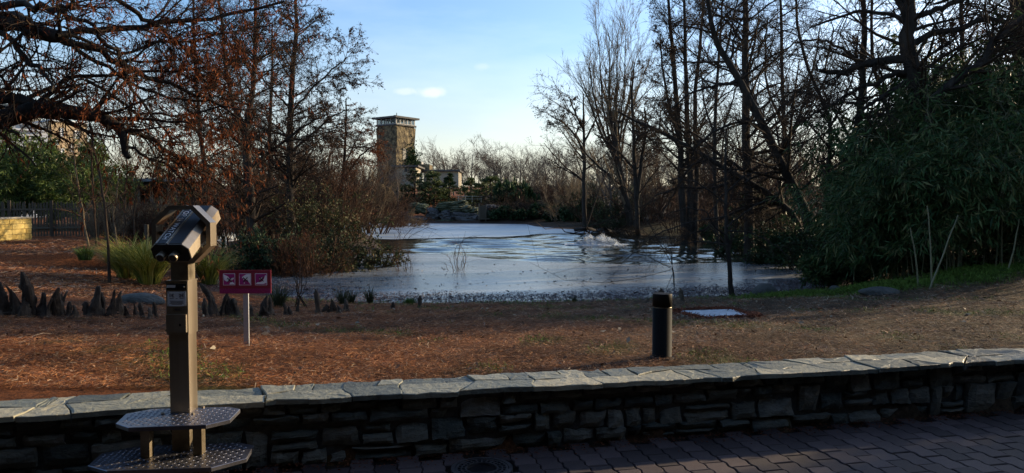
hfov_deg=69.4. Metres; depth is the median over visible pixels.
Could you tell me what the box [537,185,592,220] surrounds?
shrub
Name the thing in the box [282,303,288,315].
cypress knee
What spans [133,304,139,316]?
cypress knee
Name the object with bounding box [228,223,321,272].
shrub
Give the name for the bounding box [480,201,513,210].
shrub
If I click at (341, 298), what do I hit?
grass tuft
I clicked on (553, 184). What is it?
shrub
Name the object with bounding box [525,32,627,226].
bare tree
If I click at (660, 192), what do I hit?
shrub
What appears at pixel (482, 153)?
bare tree
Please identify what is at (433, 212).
rock
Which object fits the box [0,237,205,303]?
needle litter
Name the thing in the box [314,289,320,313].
cypress knee
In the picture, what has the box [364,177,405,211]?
shrub
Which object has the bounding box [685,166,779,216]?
shrub
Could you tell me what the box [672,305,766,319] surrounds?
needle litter
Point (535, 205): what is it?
shrub
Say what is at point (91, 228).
shrub
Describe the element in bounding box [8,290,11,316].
cypress knee
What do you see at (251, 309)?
cypress knee
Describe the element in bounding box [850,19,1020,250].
bamboo clump
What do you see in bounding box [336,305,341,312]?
cypress knee
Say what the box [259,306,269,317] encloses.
cypress knee
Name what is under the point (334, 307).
cypress knee
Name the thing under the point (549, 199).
shrub
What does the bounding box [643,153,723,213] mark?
shrub
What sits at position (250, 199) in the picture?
forked tree
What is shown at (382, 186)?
shrub
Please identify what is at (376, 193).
shrub
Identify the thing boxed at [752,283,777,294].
rock
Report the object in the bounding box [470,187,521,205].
shrub
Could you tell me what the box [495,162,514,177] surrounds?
bare tree
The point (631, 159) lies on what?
bare tree
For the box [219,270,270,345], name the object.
feeding sign
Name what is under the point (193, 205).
shrub
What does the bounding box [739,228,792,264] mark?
shrub
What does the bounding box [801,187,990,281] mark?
bamboo clump
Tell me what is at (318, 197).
shrub
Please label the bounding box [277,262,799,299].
fallen leaves
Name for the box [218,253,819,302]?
ice
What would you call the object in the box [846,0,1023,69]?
thick tree
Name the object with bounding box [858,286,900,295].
rock
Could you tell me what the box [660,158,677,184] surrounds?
bare tree
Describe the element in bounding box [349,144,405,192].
bare tree
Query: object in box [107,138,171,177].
bare tree
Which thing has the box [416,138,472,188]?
bare tree
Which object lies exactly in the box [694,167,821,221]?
shrub
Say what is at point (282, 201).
shrub
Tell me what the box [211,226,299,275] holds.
shrub
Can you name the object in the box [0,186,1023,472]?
ground
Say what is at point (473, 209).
rock
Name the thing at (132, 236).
shrub
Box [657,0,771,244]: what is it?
bare tree
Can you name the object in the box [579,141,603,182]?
bare tree
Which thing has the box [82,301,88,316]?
cypress knee
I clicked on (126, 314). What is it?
cypress knee
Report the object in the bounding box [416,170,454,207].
cedar tree
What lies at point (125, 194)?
sapling
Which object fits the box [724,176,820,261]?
shrub
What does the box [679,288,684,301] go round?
cypress knee
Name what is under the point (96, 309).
cypress knee
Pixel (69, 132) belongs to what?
brick apartment building
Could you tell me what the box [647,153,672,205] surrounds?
bare tree
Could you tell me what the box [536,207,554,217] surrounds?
shrub
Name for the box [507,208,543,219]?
shrub
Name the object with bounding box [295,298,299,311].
cypress knee
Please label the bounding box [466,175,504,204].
cedar tree
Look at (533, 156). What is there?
bare tree
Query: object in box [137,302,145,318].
cypress knee
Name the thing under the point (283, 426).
stone wall
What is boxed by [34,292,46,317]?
cypress knee
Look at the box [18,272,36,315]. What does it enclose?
cypress knee
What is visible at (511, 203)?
shrub
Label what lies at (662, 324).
bollard light
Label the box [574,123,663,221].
bare tree
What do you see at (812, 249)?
shrub
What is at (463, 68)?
sky
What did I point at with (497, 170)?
bare tree
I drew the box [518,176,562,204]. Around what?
shrub
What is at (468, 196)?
white railing
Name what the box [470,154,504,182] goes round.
bare tree
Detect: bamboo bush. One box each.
[0,127,111,225]
[0,128,167,221]
[0,144,134,223]
[0,154,196,230]
[1,128,101,224]
[1,137,110,223]
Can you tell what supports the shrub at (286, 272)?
on the ground at (588, 360)
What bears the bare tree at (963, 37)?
on the ground at (588, 360)
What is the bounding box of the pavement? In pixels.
[214,410,1023,472]
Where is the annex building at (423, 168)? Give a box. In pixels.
[378,154,462,187]
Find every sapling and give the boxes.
[45,125,116,245]
[52,54,153,282]
[71,120,133,245]
[94,151,146,244]
[104,165,132,243]
[115,149,166,244]
[514,80,726,298]
[575,85,807,296]
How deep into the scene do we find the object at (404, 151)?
122.49 m
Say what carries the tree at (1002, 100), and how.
on the ground at (588, 360)
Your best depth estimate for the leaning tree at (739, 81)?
23.72 m
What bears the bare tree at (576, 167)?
on the ground at (588, 360)
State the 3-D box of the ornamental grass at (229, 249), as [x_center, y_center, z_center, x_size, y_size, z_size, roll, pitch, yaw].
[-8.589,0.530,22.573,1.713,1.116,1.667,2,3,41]
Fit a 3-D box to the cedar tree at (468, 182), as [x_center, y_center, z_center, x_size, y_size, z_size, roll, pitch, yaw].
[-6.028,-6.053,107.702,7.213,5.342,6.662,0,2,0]
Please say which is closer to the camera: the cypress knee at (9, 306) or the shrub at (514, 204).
the cypress knee at (9, 306)
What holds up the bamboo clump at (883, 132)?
on the ground at (588, 360)
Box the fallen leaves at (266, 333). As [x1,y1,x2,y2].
[117,295,970,348]
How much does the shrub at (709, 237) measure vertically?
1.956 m
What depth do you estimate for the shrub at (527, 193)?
94.76 m
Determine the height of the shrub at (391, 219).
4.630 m
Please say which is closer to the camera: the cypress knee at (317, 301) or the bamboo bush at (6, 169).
the cypress knee at (317, 301)
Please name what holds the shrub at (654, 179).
on the ground at (588, 360)
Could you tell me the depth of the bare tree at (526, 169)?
194.34 m
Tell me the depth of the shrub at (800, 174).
59.25 m
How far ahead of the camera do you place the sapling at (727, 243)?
15.71 m
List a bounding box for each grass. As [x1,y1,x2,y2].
[71,244,98,260]
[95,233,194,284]
[192,245,249,284]
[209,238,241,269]
[716,260,1023,299]
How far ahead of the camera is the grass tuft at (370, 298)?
14.76 m
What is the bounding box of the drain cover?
[451,457,512,472]
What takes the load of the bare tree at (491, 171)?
on the ground at (588, 360)
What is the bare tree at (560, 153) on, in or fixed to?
on the ground at (588, 360)
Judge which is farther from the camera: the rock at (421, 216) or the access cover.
the rock at (421, 216)
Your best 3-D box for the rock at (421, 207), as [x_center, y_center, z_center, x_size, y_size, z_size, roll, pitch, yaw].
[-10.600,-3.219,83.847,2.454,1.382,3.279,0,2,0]
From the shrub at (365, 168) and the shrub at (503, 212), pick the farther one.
the shrub at (503, 212)
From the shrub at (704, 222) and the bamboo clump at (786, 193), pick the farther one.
the shrub at (704, 222)
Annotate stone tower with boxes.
[372,113,422,190]
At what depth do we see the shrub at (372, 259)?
23.83 m
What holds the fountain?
on the lake
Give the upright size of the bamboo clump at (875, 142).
4.489 m
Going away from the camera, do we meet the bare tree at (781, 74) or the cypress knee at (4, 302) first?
the cypress knee at (4, 302)
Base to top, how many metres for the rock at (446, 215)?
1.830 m
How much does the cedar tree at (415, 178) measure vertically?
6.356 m
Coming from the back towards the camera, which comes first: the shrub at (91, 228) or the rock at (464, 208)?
the rock at (464, 208)
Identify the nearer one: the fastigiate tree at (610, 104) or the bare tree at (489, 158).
the fastigiate tree at (610, 104)
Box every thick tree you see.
[707,0,1023,267]
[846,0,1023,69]
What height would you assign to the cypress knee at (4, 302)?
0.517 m
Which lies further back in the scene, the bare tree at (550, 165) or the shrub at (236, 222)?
the bare tree at (550, 165)
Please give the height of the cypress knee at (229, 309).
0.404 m
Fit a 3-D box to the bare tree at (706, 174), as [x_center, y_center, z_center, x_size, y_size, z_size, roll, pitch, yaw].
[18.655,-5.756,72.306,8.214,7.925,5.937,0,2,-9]
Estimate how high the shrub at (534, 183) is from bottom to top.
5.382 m
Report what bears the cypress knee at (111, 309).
on the ground at (588, 360)
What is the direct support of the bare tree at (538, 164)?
on the ground at (588, 360)
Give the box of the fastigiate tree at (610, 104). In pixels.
[552,0,662,227]
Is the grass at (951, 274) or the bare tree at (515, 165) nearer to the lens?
the grass at (951, 274)
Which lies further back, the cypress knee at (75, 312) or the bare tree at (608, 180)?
the bare tree at (608, 180)
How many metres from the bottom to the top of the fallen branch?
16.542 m
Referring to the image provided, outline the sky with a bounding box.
[0,0,1011,185]
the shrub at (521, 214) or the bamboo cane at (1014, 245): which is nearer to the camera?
the bamboo cane at (1014, 245)
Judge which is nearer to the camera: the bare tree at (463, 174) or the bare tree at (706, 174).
the bare tree at (706, 174)
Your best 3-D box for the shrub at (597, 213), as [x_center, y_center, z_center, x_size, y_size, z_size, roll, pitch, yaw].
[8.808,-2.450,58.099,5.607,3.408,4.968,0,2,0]
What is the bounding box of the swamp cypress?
[0,0,334,277]
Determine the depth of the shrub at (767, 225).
30.11 m
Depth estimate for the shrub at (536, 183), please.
112.80 m
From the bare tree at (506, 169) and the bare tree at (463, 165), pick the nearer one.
the bare tree at (506, 169)
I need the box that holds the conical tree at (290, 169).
[195,0,385,235]
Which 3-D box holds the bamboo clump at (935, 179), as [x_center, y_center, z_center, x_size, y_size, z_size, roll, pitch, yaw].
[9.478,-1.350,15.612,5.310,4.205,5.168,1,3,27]
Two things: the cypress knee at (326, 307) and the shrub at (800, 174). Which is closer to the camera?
the cypress knee at (326, 307)
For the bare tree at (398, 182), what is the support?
on the ground at (588, 360)
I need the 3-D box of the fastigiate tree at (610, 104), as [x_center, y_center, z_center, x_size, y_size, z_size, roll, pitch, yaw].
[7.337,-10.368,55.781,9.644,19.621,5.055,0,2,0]
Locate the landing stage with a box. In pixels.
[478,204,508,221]
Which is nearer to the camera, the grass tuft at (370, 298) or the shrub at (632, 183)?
the grass tuft at (370, 298)
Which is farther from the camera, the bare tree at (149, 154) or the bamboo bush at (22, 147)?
the bare tree at (149, 154)
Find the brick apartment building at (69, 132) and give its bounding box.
[35,120,87,211]
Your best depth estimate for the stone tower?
122.31 m
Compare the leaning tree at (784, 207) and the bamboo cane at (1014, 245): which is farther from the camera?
the leaning tree at (784, 207)
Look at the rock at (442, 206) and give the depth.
83.68 m
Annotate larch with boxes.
[186,4,360,238]
[309,99,393,225]
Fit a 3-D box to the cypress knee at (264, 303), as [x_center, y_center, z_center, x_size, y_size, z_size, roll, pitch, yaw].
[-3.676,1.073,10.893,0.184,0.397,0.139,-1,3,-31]
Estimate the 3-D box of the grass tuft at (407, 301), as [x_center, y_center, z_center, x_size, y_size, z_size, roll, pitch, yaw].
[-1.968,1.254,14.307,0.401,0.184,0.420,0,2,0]
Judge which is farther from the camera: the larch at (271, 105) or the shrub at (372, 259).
the larch at (271, 105)
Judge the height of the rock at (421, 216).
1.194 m
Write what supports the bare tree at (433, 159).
on the ground at (588, 360)
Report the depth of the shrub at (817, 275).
17.34 m
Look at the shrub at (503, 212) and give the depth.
80.10 m
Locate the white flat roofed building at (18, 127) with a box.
[1,122,47,216]
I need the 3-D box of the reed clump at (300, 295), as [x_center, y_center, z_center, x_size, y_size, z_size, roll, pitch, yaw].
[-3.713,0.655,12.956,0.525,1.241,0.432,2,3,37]
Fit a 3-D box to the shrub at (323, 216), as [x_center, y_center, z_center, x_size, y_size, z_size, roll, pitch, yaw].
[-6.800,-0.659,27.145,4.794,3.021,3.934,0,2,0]
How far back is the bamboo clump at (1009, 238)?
14.94 m
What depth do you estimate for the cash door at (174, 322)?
4.14 m
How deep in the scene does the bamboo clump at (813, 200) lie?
16.29 m
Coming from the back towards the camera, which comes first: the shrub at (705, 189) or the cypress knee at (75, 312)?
the shrub at (705, 189)
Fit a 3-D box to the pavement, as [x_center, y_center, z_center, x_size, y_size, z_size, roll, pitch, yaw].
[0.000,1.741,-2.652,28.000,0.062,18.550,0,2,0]
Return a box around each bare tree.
[106,0,286,205]
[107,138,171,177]
[121,144,181,177]
[191,147,228,199]
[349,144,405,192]
[378,151,425,208]
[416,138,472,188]
[418,147,441,193]
[431,147,466,194]
[441,148,479,195]
[450,135,501,192]
[454,163,472,195]
[469,134,524,182]
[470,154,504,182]
[473,140,518,187]
[476,156,509,187]
[477,142,505,181]
[494,165,525,185]
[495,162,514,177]
[500,145,537,182]
[508,154,539,179]
[514,160,536,176]
[518,145,562,182]
[518,159,551,189]
[520,152,548,181]
[521,143,572,185]
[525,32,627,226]
[534,147,578,184]
[536,145,572,181]
[545,158,576,182]
[545,170,577,187]
[564,146,588,181]
[569,157,587,182]
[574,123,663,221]
[577,141,624,184]
[578,172,603,195]
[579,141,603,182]
[590,55,672,234]
[599,141,662,211]
[600,129,676,184]
[634,0,855,260]
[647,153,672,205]
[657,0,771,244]
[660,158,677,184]
[671,147,723,198]
[715,0,852,223]
[724,0,897,243]
[758,0,949,264]
[896,0,1000,62]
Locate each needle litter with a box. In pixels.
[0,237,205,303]
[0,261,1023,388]
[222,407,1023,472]
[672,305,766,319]
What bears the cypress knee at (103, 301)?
on the ground at (588, 360)
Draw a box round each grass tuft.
[266,280,294,306]
[331,287,350,304]
[343,287,361,302]
[358,285,378,303]
[402,297,416,304]
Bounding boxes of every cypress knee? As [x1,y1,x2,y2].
[0,282,8,316]
[5,286,20,317]
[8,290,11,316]
[17,297,33,317]
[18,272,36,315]
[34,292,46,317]
[45,298,53,317]
[51,287,63,317]
[57,291,67,317]
[65,301,72,316]
[69,305,80,318]
[81,286,105,317]
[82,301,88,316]
[101,292,105,308]
[105,290,118,317]
[116,291,123,315]
[123,306,130,317]
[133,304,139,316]
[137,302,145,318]
[146,308,154,318]
[153,302,158,317]
[199,283,219,315]
[201,298,209,316]
[208,294,218,316]
[219,294,227,316]
[220,295,234,316]
[231,298,241,316]
[249,303,253,315]
[258,296,268,316]
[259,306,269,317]
[268,297,275,316]
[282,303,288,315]
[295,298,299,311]
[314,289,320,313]
[322,304,329,312]
[328,302,333,312]
[331,298,336,312]
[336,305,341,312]
[343,299,347,309]
[417,295,421,306]
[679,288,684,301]
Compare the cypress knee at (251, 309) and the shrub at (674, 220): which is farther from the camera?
the shrub at (674, 220)
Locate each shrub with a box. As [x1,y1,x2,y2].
[73,197,143,242]
[79,184,174,244]
[95,178,222,223]
[96,181,183,243]
[117,191,221,245]
[129,186,246,244]
[137,140,267,236]
[146,164,238,242]
[165,165,282,245]
[175,114,354,231]
[209,155,312,241]
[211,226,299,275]
[215,154,375,243]
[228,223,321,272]
[245,222,359,277]
[260,141,367,238]
[261,178,394,256]
[264,147,414,241]
[277,122,377,205]
[293,223,410,268]
[301,140,405,239]
[310,253,376,272]
[321,141,407,229]
[344,176,417,233]
[359,176,392,212]
[363,198,433,227]
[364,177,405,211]
[389,207,430,226]
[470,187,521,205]
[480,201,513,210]
[486,209,505,219]
[492,175,540,205]
[493,198,539,206]
[496,205,518,218]
[497,201,527,207]
[503,203,539,214]
[505,174,545,200]
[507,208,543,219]
[516,184,566,207]
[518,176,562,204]
[520,170,568,200]
[529,170,581,192]
[529,202,560,211]
[530,172,576,202]
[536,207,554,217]
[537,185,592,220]
[541,210,561,221]
[549,174,586,206]
[552,169,593,205]
[557,177,633,221]
[558,202,590,221]
[560,204,607,223]
[564,172,607,206]
[568,140,670,213]
[584,213,631,230]
[590,184,655,223]
[597,174,686,224]
[601,224,664,235]
[609,230,680,238]
[628,149,702,212]
[630,171,706,216]
[639,192,722,233]
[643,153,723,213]
[655,167,742,216]
[679,195,736,236]
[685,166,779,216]
[692,128,766,212]
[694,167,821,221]
[699,217,740,242]
[703,229,759,256]
[724,136,818,196]
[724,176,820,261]
[728,184,800,240]
[739,120,847,216]
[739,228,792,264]
[743,211,823,269]
[754,178,822,237]
[769,225,841,279]
[777,130,841,216]
[792,251,881,288]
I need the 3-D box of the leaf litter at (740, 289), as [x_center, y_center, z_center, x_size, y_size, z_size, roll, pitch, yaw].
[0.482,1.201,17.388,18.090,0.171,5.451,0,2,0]
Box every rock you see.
[122,292,164,304]
[406,215,426,220]
[408,202,429,213]
[424,207,439,218]
[435,200,468,211]
[438,210,454,219]
[449,205,470,212]
[453,211,477,220]
[465,206,477,213]
[483,204,498,210]
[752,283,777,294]
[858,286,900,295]
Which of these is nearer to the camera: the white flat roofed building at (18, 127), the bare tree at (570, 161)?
the white flat roofed building at (18, 127)
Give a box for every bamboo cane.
[910,227,918,286]
[927,206,932,287]
[929,215,958,288]
[1007,219,1019,268]
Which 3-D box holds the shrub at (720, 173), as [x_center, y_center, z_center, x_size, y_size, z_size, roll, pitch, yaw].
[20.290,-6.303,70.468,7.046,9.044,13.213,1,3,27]
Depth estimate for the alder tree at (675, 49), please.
41.56 m
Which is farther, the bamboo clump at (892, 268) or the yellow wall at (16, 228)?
the yellow wall at (16, 228)
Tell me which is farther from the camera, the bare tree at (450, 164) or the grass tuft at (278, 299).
the bare tree at (450, 164)
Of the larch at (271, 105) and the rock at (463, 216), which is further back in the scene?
the rock at (463, 216)
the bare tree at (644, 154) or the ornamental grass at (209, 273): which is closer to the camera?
the ornamental grass at (209, 273)
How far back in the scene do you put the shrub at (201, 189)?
47.49 m
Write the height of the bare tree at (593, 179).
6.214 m
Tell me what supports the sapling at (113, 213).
on the ground at (588, 360)
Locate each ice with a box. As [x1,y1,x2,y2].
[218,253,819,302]
[334,223,593,238]
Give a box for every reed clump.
[287,240,308,307]
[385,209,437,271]
[436,231,483,270]
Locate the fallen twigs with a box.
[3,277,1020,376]
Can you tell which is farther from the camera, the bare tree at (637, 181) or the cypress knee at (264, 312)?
the bare tree at (637, 181)
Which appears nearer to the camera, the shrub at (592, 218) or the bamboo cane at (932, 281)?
the bamboo cane at (932, 281)
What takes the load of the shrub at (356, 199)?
on the ground at (588, 360)
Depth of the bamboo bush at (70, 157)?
43.58 m
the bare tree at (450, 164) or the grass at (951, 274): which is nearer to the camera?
the grass at (951, 274)
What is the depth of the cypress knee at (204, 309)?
10.24 m
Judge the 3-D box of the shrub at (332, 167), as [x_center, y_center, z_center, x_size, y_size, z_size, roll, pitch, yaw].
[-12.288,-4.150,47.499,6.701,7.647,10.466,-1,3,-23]
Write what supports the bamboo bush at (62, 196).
on the ground at (588, 360)
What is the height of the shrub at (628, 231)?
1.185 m
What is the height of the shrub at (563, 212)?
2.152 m
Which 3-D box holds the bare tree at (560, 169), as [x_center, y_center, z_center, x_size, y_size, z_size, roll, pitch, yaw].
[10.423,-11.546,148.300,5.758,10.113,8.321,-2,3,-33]
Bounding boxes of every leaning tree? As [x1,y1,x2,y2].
[591,89,825,251]
[639,0,843,232]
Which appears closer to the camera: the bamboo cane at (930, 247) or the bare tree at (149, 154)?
the bamboo cane at (930, 247)
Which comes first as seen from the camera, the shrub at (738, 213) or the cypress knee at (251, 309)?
the cypress knee at (251, 309)
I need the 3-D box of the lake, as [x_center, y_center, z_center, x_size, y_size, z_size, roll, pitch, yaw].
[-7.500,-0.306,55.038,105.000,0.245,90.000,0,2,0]
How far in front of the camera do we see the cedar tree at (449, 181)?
112.39 m
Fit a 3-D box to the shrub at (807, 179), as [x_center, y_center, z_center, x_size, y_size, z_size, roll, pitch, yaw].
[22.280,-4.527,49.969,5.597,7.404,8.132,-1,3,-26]
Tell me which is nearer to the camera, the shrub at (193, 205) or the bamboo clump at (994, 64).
the bamboo clump at (994, 64)
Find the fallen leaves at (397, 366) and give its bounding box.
[1,274,1022,377]
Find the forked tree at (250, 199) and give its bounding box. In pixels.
[154,0,334,237]
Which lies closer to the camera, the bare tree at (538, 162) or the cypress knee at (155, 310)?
the cypress knee at (155, 310)
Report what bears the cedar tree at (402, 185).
on the ground at (588, 360)
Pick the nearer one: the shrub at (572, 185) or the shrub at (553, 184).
the shrub at (572, 185)
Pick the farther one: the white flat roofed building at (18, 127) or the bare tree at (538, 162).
the bare tree at (538, 162)
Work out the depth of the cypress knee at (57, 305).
9.36 m
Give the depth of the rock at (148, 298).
12.21 m
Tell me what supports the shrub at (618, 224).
on the ground at (588, 360)
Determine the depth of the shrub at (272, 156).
44.81 m
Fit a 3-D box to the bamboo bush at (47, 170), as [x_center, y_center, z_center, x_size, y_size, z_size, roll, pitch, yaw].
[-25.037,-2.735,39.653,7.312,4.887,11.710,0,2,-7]
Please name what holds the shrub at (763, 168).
on the ground at (588, 360)
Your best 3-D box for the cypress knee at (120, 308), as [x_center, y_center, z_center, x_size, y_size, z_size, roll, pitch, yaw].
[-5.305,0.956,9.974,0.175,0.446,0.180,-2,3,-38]
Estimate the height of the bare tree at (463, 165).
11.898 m
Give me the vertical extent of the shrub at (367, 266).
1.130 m
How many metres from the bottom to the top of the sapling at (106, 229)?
5.342 m
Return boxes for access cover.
[675,309,753,319]
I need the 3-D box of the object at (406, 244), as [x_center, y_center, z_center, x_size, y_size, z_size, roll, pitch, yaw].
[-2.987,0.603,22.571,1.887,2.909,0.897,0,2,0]
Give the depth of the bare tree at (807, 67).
20.98 m
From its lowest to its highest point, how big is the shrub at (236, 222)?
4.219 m
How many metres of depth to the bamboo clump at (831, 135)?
18.23 m
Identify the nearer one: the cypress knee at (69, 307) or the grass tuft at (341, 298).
the cypress knee at (69, 307)
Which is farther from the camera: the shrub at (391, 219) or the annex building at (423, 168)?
the annex building at (423, 168)
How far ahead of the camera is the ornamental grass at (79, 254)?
19.94 m
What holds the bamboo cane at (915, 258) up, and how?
on the ground at (588, 360)
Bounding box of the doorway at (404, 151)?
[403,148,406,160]
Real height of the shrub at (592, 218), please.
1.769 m
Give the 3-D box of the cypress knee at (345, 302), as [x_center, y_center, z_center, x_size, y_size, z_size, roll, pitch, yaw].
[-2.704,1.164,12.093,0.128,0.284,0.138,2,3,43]
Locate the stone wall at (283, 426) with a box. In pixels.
[0,348,1023,472]
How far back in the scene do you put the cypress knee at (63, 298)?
9.48 m
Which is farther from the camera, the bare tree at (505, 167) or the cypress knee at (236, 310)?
the bare tree at (505, 167)
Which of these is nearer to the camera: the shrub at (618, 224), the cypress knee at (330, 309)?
the cypress knee at (330, 309)
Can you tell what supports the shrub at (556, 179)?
on the ground at (588, 360)
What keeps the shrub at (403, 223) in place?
on the ground at (588, 360)
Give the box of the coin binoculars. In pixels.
[88,205,253,472]
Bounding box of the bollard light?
[650,292,673,360]
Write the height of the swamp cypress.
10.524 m
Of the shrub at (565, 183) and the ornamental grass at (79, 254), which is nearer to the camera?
the ornamental grass at (79, 254)
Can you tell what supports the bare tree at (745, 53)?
on the ground at (588, 360)
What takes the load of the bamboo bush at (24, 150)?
on the ground at (588, 360)
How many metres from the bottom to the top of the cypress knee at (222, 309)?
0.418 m
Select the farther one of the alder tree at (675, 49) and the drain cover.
the alder tree at (675, 49)
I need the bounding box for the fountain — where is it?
[564,232,628,245]
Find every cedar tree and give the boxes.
[388,181,420,205]
[389,169,442,205]
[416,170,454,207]
[441,172,460,200]
[456,177,484,206]
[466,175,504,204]
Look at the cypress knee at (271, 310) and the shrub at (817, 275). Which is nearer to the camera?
the cypress knee at (271, 310)
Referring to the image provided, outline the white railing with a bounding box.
[457,196,481,201]
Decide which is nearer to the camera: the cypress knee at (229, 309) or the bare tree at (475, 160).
the cypress knee at (229, 309)
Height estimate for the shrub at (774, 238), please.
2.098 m
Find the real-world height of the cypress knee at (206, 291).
0.543 m
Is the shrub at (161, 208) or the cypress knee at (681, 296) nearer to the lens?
the cypress knee at (681, 296)
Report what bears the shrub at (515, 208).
on the ground at (588, 360)
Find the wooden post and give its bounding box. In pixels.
[144,224,148,247]
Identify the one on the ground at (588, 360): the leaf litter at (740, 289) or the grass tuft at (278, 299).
the grass tuft at (278, 299)
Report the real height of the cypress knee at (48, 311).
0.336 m
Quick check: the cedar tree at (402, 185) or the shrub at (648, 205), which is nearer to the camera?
the shrub at (648, 205)
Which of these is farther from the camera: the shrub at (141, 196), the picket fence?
the shrub at (141, 196)
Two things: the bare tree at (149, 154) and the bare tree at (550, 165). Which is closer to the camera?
the bare tree at (149, 154)
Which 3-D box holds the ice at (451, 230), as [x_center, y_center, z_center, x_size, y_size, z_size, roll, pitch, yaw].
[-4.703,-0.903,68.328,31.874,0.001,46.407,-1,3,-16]
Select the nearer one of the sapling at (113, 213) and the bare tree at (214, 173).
the sapling at (113, 213)
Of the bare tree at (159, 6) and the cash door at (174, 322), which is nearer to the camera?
the cash door at (174, 322)
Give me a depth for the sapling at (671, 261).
15.09 m
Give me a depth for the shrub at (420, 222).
69.72 m
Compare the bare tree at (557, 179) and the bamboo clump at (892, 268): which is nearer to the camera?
the bamboo clump at (892, 268)
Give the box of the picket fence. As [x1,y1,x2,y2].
[0,200,169,236]
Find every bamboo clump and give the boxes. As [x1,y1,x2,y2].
[762,168,854,245]
[783,79,993,274]
[787,132,993,279]
[788,102,1023,276]
[796,107,897,242]
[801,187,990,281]
[831,71,1023,272]
[832,58,1023,262]
[833,27,971,161]
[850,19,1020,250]
[878,57,1023,260]
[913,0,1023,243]
[931,167,1023,265]
[942,0,1023,249]
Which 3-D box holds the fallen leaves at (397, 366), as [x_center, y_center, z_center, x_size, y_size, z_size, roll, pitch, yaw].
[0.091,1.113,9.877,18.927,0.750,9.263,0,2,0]
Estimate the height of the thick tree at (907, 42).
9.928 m
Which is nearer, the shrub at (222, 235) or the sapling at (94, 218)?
the sapling at (94, 218)
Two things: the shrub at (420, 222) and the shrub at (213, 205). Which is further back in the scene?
the shrub at (420, 222)
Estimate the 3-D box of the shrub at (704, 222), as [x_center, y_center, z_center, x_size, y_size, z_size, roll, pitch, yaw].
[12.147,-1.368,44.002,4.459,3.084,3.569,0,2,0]
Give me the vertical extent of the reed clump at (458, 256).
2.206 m
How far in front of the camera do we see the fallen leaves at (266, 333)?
8.55 m
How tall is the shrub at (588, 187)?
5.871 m
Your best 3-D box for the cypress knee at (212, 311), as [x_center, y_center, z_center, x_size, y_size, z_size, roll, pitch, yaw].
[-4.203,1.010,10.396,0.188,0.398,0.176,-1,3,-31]
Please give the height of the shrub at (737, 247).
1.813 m
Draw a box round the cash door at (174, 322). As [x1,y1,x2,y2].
[166,314,187,331]
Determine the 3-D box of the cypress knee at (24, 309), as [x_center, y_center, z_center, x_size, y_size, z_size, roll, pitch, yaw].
[-6.112,0.889,9.240,0.221,0.420,0.198,1,3,22]
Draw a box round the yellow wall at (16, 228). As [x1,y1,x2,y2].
[0,217,33,240]
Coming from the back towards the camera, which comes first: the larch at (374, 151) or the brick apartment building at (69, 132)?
the brick apartment building at (69, 132)
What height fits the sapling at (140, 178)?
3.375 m
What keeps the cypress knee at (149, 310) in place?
on the ground at (588, 360)
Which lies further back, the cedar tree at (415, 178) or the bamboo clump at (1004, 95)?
the cedar tree at (415, 178)
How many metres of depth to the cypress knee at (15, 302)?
9.18 m
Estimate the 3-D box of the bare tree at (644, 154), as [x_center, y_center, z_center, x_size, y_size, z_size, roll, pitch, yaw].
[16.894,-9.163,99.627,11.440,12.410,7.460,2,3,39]
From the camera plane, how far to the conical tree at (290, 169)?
28.71 m
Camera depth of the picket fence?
31.15 m
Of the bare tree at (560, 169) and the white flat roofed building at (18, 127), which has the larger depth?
the bare tree at (560, 169)
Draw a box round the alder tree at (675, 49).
[623,0,741,240]
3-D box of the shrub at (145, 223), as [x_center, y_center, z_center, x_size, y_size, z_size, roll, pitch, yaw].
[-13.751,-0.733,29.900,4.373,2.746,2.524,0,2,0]
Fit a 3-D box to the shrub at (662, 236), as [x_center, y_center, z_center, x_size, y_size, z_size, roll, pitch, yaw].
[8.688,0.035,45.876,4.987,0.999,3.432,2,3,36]
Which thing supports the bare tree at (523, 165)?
on the ground at (588, 360)
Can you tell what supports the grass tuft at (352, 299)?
on the ground at (588, 360)
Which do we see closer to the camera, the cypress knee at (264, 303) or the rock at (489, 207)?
the cypress knee at (264, 303)
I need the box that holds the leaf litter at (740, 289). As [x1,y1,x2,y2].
[202,279,843,302]
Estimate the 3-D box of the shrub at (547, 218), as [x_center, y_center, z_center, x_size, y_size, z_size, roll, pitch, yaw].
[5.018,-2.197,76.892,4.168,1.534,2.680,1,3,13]
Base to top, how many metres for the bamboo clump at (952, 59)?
6.750 m

